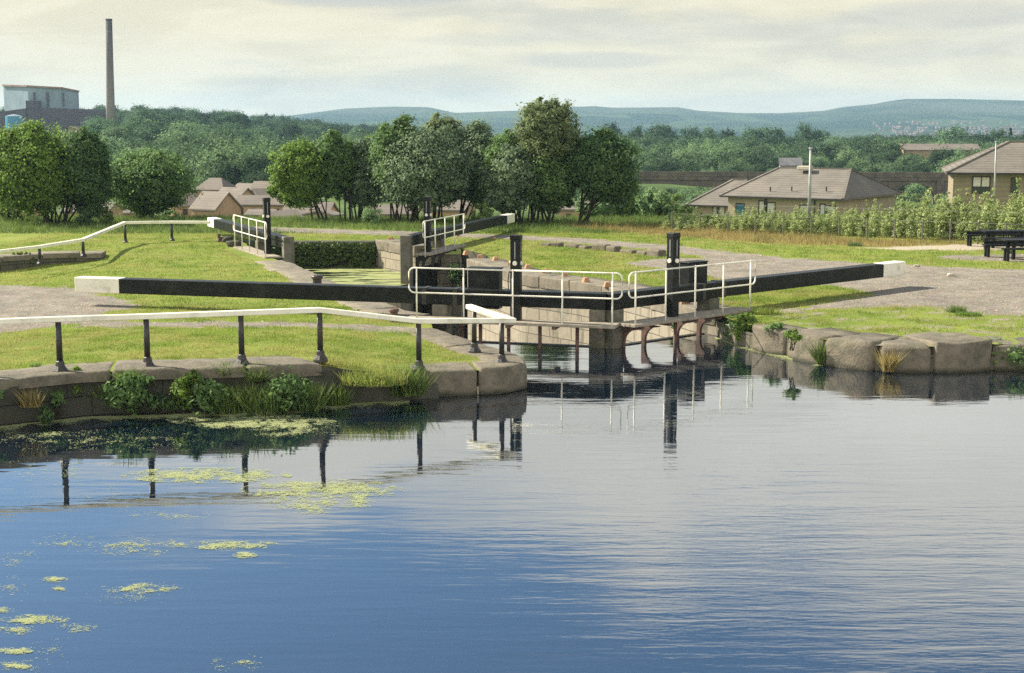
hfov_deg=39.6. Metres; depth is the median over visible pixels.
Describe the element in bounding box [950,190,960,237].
sapling
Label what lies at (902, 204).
sapling
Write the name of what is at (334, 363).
grass tuft
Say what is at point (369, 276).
pond water
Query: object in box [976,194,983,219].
sapling
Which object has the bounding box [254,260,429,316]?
lock wall
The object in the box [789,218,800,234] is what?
sapling
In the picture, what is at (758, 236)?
seeding grass
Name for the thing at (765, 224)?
sapling
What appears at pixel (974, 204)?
sapling
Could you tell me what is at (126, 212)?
house
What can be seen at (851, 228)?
sapling
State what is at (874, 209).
sapling
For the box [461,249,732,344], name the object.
lock wall
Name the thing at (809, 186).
pole
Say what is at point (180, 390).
leafy weed
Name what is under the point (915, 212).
sapling
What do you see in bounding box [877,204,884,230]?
sapling
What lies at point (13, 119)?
storage tank
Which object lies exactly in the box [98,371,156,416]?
leafy weed
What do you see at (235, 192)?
house
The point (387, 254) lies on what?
lock pier
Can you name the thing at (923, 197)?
sapling
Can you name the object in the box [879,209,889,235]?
sapling
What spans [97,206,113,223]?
bush
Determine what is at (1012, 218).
sapling
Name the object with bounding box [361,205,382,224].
bush
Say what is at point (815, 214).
sapling
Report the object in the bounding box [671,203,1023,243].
wire fence
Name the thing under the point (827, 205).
window
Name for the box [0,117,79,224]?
tree
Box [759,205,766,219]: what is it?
sapling
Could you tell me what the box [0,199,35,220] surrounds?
bush
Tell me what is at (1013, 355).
leafy weed
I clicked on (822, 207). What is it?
window
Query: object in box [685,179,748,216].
house
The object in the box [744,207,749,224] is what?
sapling
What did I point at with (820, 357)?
grass tuft
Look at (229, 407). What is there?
grass tuft
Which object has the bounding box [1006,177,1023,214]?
sapling
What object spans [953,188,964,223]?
sapling
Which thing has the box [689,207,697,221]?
sapling
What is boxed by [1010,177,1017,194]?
window
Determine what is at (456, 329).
water
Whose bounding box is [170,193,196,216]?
house
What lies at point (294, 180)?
tree
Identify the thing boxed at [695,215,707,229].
sapling
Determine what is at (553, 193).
tree
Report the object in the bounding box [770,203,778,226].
sapling
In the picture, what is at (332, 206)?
house
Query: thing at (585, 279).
brick
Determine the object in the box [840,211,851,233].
sapling
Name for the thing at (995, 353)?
leafy weed
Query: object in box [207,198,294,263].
lock gate
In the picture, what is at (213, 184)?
house
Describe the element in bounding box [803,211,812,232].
sapling
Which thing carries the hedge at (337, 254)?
on the ground at (14, 295)
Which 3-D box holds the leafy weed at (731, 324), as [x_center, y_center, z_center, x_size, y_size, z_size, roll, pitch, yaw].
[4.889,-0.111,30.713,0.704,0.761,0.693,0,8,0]
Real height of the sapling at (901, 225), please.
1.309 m
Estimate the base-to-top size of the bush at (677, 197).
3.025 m
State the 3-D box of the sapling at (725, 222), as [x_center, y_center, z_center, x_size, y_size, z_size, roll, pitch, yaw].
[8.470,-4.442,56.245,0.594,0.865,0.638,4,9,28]
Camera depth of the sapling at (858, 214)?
56.66 m
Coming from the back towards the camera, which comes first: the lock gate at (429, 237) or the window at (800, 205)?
the window at (800, 205)
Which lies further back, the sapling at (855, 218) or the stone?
the sapling at (855, 218)
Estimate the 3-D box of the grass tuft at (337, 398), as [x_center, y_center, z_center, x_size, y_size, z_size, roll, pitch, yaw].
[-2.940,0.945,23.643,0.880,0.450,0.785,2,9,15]
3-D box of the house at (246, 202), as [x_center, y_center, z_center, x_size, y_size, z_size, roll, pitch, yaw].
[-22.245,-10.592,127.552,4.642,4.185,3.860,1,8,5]
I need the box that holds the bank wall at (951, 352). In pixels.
[716,321,1023,372]
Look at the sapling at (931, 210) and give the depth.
55.19 m
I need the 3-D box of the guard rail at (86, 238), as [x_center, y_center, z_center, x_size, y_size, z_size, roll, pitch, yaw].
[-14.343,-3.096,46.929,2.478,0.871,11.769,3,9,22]
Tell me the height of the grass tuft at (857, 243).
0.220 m
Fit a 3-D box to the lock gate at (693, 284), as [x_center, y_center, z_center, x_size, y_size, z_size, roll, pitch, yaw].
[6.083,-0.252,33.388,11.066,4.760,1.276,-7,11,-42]
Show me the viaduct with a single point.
(937, 182)
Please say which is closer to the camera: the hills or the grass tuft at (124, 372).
the grass tuft at (124, 372)
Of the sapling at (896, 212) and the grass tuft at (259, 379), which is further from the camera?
the sapling at (896, 212)
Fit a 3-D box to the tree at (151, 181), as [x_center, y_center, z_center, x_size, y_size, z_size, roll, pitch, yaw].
[-16.719,-7.095,65.282,4.914,3.664,4.867,0,8,0]
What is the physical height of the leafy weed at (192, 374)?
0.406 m
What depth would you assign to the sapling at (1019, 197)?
53.57 m
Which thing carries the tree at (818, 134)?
on the ground at (14, 295)
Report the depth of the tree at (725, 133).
385.16 m
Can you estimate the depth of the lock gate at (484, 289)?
30.67 m
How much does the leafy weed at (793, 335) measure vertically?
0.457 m
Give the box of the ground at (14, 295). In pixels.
[0,133,1023,373]
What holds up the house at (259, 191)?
on the ground at (14, 295)
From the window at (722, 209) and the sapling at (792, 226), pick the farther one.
the window at (722, 209)
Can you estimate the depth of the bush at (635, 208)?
67.52 m
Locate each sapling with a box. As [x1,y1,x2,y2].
[662,215,670,229]
[673,217,684,229]
[680,209,691,222]
[682,213,692,226]
[683,220,693,230]
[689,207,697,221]
[692,216,698,229]
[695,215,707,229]
[705,212,710,226]
[709,212,717,229]
[711,218,725,232]
[714,210,724,228]
[721,213,731,231]
[729,209,740,231]
[738,210,747,225]
[738,218,748,232]
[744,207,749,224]
[745,212,756,232]
[753,210,761,231]
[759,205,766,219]
[760,213,772,233]
[764,208,774,230]
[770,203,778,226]
[773,212,785,233]
[781,212,790,231]
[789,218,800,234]
[791,207,801,229]
[798,210,809,234]
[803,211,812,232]
[811,205,817,219]
[812,210,823,235]
[821,206,832,233]
[827,202,840,232]
[828,207,843,235]
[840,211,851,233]
[844,210,858,236]
[852,205,860,222]
[852,207,862,235]
[856,218,870,237]
[859,199,870,231]
[865,206,875,233]
[868,205,880,237]
[870,198,880,227]
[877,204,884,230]
[879,207,897,236]
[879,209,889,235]
[891,208,907,237]
[892,197,903,235]
[896,193,906,218]
[902,199,913,228]
[903,204,919,238]
[911,203,917,234]
[912,193,919,214]
[912,198,926,235]
[914,202,934,239]
[916,196,928,227]
[922,188,936,233]
[928,194,940,236]
[933,198,948,238]
[934,192,956,239]
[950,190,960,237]
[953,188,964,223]
[953,213,966,240]
[958,187,975,231]
[960,212,978,240]
[967,190,979,230]
[973,192,995,228]
[975,214,990,240]
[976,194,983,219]
[978,191,994,227]
[989,188,996,214]
[989,200,1002,228]
[991,199,1002,222]
[993,205,1009,240]
[1001,193,1020,236]
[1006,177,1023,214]
[1007,177,1023,213]
[1012,208,1023,228]
[1014,199,1023,224]
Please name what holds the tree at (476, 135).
on the ground at (14, 295)
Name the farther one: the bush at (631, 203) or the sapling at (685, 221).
the bush at (631, 203)
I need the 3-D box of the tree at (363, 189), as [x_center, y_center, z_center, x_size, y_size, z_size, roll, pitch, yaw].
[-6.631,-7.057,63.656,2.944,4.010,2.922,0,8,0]
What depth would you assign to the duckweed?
18.60 m
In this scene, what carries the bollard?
on the ground at (14, 295)
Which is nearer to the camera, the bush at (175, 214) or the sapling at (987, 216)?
the sapling at (987, 216)
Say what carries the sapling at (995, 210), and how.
on the ground at (14, 295)
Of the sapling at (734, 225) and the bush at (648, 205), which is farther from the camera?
the bush at (648, 205)
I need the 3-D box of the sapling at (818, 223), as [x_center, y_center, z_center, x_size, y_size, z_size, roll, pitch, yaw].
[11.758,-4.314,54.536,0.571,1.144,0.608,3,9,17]
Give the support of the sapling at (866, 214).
on the ground at (14, 295)
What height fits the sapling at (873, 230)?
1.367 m
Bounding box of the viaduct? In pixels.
[639,171,948,204]
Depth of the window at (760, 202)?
103.28 m
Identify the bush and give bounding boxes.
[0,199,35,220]
[73,208,99,225]
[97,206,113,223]
[157,209,181,220]
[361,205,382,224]
[470,203,493,220]
[573,195,614,217]
[594,199,629,216]
[611,184,644,217]
[628,192,660,216]
[636,187,674,216]
[656,192,699,216]
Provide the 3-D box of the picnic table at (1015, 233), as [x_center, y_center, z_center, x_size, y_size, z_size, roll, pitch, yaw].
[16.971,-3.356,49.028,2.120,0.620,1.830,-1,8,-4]
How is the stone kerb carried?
on the ground at (14, 295)
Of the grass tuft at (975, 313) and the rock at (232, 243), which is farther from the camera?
the rock at (232, 243)
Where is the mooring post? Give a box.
[389,308,398,322]
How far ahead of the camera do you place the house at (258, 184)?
142.64 m
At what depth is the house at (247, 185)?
150.27 m
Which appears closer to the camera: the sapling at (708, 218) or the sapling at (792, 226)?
the sapling at (792, 226)
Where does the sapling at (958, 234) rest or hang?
on the ground at (14, 295)
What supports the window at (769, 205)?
in the house at (782, 188)
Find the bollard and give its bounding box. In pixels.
[311,275,322,282]
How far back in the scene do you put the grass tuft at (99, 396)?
22.82 m
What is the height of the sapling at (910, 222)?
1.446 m
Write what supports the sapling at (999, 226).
on the ground at (14, 295)
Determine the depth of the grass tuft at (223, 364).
23.08 m
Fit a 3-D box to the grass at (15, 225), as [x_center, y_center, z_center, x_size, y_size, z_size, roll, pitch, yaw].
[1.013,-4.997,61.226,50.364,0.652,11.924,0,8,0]
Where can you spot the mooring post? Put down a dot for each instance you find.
(393, 311)
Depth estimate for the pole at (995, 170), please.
61.60 m
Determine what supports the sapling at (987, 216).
on the ground at (14, 295)
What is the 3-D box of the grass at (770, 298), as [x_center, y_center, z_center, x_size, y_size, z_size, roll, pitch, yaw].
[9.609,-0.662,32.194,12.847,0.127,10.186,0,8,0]
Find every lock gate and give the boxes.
[74,234,622,349]
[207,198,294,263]
[400,197,514,315]
[605,232,905,347]
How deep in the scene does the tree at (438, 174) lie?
60.08 m
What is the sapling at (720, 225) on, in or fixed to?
on the ground at (14, 295)
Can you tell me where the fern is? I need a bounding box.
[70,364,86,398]
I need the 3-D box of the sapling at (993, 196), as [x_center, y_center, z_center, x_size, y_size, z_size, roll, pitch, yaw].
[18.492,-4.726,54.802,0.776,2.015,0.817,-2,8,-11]
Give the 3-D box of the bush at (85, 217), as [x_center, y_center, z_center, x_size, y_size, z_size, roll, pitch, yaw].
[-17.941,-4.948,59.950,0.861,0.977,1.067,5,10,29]
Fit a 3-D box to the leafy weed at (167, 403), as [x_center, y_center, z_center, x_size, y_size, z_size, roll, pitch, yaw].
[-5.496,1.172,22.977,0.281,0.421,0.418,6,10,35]
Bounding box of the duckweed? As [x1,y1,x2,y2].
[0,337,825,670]
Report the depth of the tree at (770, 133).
379.19 m
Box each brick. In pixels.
[581,277,589,281]
[603,281,611,286]
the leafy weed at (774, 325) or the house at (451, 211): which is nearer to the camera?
the leafy weed at (774, 325)
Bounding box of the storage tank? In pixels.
[5,114,22,130]
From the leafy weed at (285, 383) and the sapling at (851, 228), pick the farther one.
the sapling at (851, 228)
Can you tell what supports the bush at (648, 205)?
on the ground at (14, 295)
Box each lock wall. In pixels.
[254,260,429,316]
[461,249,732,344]
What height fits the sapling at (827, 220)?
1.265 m
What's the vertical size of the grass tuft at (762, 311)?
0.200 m
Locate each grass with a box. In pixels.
[0,211,884,233]
[0,231,773,309]
[0,304,486,371]
[512,228,1023,289]
[566,218,981,246]
[648,284,1023,338]
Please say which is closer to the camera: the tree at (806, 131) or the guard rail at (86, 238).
the guard rail at (86, 238)
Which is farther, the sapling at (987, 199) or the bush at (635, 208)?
the bush at (635, 208)
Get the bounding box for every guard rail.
[0,221,209,264]
[0,304,515,372]
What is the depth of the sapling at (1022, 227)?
50.65 m
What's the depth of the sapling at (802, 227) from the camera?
54.60 m
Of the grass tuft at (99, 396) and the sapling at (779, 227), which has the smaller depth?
the grass tuft at (99, 396)
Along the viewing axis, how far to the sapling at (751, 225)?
55.99 m
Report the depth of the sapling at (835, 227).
54.44 m
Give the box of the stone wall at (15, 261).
[0,251,105,270]
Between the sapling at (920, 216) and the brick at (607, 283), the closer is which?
the brick at (607, 283)
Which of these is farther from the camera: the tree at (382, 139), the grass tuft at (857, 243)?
the tree at (382, 139)
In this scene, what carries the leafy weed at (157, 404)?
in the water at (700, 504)
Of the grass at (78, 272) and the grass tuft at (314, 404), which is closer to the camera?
the grass tuft at (314, 404)
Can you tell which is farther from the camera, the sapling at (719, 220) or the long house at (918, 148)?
the long house at (918, 148)
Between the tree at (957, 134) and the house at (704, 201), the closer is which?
the house at (704, 201)
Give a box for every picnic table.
[965,229,1023,247]
[982,238,1023,261]
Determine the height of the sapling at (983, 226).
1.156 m
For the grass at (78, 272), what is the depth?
44.82 m
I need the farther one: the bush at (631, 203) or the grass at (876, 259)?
the bush at (631, 203)
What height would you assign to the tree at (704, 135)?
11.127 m
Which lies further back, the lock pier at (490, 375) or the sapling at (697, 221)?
the sapling at (697, 221)
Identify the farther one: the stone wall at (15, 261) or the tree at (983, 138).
the tree at (983, 138)
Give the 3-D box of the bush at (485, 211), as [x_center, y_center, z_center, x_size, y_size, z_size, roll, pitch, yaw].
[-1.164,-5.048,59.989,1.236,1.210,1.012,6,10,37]
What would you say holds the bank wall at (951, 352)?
on the ground at (14, 295)
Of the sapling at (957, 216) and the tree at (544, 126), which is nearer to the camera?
the sapling at (957, 216)
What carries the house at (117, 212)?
on the ground at (14, 295)
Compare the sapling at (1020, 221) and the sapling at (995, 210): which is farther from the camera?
the sapling at (995, 210)
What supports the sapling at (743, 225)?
on the ground at (14, 295)
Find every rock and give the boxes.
[220,236,232,241]
[226,240,240,246]
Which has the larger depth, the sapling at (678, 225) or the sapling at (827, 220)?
the sapling at (678, 225)
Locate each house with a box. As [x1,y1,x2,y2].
[59,202,124,216]
[122,205,139,216]
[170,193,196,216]
[188,191,243,216]
[193,178,235,196]
[218,187,255,198]
[235,183,252,188]
[236,195,284,216]
[243,209,276,216]
[250,181,270,189]
[251,188,268,194]
[261,210,302,217]
[282,202,338,216]
[303,209,343,217]
[370,204,411,217]
[421,200,477,217]
[557,201,593,216]
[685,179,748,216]
[719,166,903,215]
[900,144,980,157]
[941,141,1023,212]
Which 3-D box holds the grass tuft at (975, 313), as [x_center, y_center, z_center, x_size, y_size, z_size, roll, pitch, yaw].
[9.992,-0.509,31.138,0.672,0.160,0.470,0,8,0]
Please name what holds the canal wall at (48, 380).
on the ground at (14, 295)
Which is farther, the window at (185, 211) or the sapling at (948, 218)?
the window at (185, 211)
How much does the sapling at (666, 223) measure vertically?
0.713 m
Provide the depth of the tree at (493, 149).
60.79 m
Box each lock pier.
[375,239,460,316]
[400,328,526,396]
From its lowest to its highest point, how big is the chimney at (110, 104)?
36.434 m
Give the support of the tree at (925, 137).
on the ground at (14, 295)
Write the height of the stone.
0.158 m
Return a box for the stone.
[947,273,955,276]
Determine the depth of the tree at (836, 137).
366.45 m
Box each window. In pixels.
[183,209,187,214]
[718,207,724,215]
[735,203,744,214]
[758,200,764,214]
[766,202,775,214]
[799,204,807,213]
[819,204,825,214]
[826,205,835,214]
[971,176,990,193]
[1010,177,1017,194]
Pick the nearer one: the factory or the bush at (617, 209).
the bush at (617, 209)
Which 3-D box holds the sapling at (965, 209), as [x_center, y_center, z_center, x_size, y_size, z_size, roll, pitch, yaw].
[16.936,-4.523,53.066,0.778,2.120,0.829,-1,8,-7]
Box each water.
[0,334,1023,672]
[303,267,405,285]
[452,323,466,338]
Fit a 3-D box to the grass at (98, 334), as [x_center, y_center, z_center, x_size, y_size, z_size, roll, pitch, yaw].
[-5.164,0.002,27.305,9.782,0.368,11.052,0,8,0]
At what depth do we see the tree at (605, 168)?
59.61 m
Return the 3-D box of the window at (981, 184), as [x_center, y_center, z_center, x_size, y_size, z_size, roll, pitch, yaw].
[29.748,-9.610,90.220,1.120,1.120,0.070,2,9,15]
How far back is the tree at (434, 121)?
62.45 m
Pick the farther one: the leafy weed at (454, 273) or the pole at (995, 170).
the pole at (995, 170)
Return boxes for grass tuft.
[10,385,46,407]
[73,381,121,397]
[102,365,147,379]
[189,383,257,414]
[199,358,248,375]
[221,378,299,414]
[225,358,284,381]
[263,378,338,411]
[315,380,356,405]
[320,355,349,368]
[327,355,371,370]
[337,364,410,386]
[368,357,445,396]
[751,305,782,314]
[801,334,838,363]
[847,241,862,245]
[872,348,905,371]
[945,305,967,312]
[952,310,982,316]
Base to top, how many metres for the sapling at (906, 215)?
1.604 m
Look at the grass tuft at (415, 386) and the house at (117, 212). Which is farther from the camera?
the house at (117, 212)
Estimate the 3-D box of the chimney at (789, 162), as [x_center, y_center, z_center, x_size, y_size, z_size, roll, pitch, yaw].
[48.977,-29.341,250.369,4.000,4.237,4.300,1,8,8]
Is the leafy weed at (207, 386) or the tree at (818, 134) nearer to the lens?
the leafy weed at (207, 386)
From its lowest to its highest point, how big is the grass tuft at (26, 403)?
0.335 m
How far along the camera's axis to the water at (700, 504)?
16.35 m
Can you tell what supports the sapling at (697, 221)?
on the ground at (14, 295)
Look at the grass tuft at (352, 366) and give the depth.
24.20 m
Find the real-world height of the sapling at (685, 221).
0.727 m
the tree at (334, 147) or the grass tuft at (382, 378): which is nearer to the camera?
the grass tuft at (382, 378)
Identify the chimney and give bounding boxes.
[105,19,114,126]
[778,158,802,166]
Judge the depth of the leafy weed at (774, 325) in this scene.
28.98 m
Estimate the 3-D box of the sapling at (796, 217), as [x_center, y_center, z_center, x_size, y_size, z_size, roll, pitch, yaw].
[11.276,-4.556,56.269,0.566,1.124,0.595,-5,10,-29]
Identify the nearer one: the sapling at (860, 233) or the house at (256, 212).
the sapling at (860, 233)
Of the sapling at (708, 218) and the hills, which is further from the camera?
the hills
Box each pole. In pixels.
[807,147,812,231]
[993,141,996,203]
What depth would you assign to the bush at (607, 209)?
65.75 m
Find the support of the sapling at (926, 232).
on the ground at (14, 295)
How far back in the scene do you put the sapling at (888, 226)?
53.59 m
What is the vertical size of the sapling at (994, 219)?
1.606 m
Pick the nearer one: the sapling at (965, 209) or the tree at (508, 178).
the sapling at (965, 209)
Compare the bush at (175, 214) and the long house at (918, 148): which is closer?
the bush at (175, 214)
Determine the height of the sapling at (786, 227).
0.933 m
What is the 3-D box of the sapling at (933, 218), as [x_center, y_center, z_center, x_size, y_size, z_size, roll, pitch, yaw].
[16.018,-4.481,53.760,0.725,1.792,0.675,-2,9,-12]
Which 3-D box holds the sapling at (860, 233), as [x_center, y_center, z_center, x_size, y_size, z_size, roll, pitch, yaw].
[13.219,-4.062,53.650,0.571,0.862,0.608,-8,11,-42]
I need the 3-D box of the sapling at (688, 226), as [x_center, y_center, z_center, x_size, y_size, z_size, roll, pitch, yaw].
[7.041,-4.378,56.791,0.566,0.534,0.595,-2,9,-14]
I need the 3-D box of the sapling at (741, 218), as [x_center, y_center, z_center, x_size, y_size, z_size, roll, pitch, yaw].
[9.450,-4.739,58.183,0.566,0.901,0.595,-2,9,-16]
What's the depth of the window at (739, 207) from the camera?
104.24 m
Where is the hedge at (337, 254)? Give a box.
[240,241,376,267]
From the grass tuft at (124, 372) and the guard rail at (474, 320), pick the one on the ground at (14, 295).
the guard rail at (474, 320)
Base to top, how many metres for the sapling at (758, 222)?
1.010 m
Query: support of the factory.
on the ground at (14, 295)
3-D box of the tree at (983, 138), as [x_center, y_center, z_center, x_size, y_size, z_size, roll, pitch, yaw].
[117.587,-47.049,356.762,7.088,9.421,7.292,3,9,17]
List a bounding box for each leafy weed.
[0,389,7,398]
[36,404,54,423]
[47,388,67,416]
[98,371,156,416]
[147,392,170,414]
[164,398,180,413]
[166,377,195,413]
[173,377,236,415]
[183,369,202,393]
[254,364,314,413]
[446,260,465,286]
[721,314,738,339]
[730,308,759,340]
[763,321,783,339]
[784,328,802,350]
[988,336,1023,368]
[991,351,1005,364]
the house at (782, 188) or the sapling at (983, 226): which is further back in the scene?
the house at (782, 188)
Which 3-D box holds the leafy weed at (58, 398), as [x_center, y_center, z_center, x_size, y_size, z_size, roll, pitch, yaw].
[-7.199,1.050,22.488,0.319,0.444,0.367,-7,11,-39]
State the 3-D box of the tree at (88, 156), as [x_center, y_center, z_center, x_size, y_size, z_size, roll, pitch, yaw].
[-18.307,-6.833,60.833,3.147,4.400,3.307,0,8,0]
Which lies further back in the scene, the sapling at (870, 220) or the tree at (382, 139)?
the tree at (382, 139)
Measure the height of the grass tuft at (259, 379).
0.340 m
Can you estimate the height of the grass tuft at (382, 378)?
0.300 m
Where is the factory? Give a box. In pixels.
[0,84,105,132]
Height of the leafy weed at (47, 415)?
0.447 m
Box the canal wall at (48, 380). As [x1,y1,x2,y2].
[0,355,438,425]
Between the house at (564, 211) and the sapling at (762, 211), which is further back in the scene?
the house at (564, 211)
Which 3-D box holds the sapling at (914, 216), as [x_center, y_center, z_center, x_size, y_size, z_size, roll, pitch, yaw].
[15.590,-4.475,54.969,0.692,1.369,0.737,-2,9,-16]
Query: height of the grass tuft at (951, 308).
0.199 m
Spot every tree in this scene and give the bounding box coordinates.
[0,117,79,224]
[53,125,124,222]
[105,143,203,217]
[264,134,338,220]
[305,128,363,220]
[340,134,386,219]
[359,111,419,222]
[367,119,478,223]
[416,111,464,220]
[452,116,502,219]
[473,127,524,221]
[475,142,539,223]
[508,94,587,224]
[519,137,580,223]
[560,121,644,224]
[697,124,718,139]
[717,127,736,139]
[733,123,785,142]
[793,118,813,140]
[810,127,830,141]
[820,134,851,142]
[913,132,932,141]
[930,123,977,141]
[969,130,992,142]
[987,124,1009,144]
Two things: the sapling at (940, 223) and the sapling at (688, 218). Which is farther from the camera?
the sapling at (688, 218)
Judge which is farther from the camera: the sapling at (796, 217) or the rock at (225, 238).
the sapling at (796, 217)
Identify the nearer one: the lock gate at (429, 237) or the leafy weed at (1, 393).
the leafy weed at (1, 393)
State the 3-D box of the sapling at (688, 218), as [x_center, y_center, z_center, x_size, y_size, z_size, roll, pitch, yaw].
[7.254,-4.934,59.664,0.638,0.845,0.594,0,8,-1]
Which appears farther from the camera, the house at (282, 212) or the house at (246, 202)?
the house at (246, 202)
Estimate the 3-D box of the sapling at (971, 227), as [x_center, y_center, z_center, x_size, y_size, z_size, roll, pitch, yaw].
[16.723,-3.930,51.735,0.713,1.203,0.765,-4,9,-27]
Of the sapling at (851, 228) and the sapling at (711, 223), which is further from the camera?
the sapling at (711, 223)
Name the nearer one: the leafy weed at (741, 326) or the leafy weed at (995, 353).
the leafy weed at (995, 353)
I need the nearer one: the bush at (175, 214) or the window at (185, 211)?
the bush at (175, 214)
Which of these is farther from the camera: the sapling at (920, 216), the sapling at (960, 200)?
the sapling at (960, 200)
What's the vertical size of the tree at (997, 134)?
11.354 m
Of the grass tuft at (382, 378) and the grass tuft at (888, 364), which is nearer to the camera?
the grass tuft at (382, 378)
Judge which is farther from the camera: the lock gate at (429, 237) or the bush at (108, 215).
the bush at (108, 215)
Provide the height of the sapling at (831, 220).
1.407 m
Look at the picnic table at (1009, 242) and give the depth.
44.88 m
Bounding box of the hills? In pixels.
[249,99,1023,138]
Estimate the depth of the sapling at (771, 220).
56.65 m
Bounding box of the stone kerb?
[541,242,665,256]
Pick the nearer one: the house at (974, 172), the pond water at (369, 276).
the pond water at (369, 276)

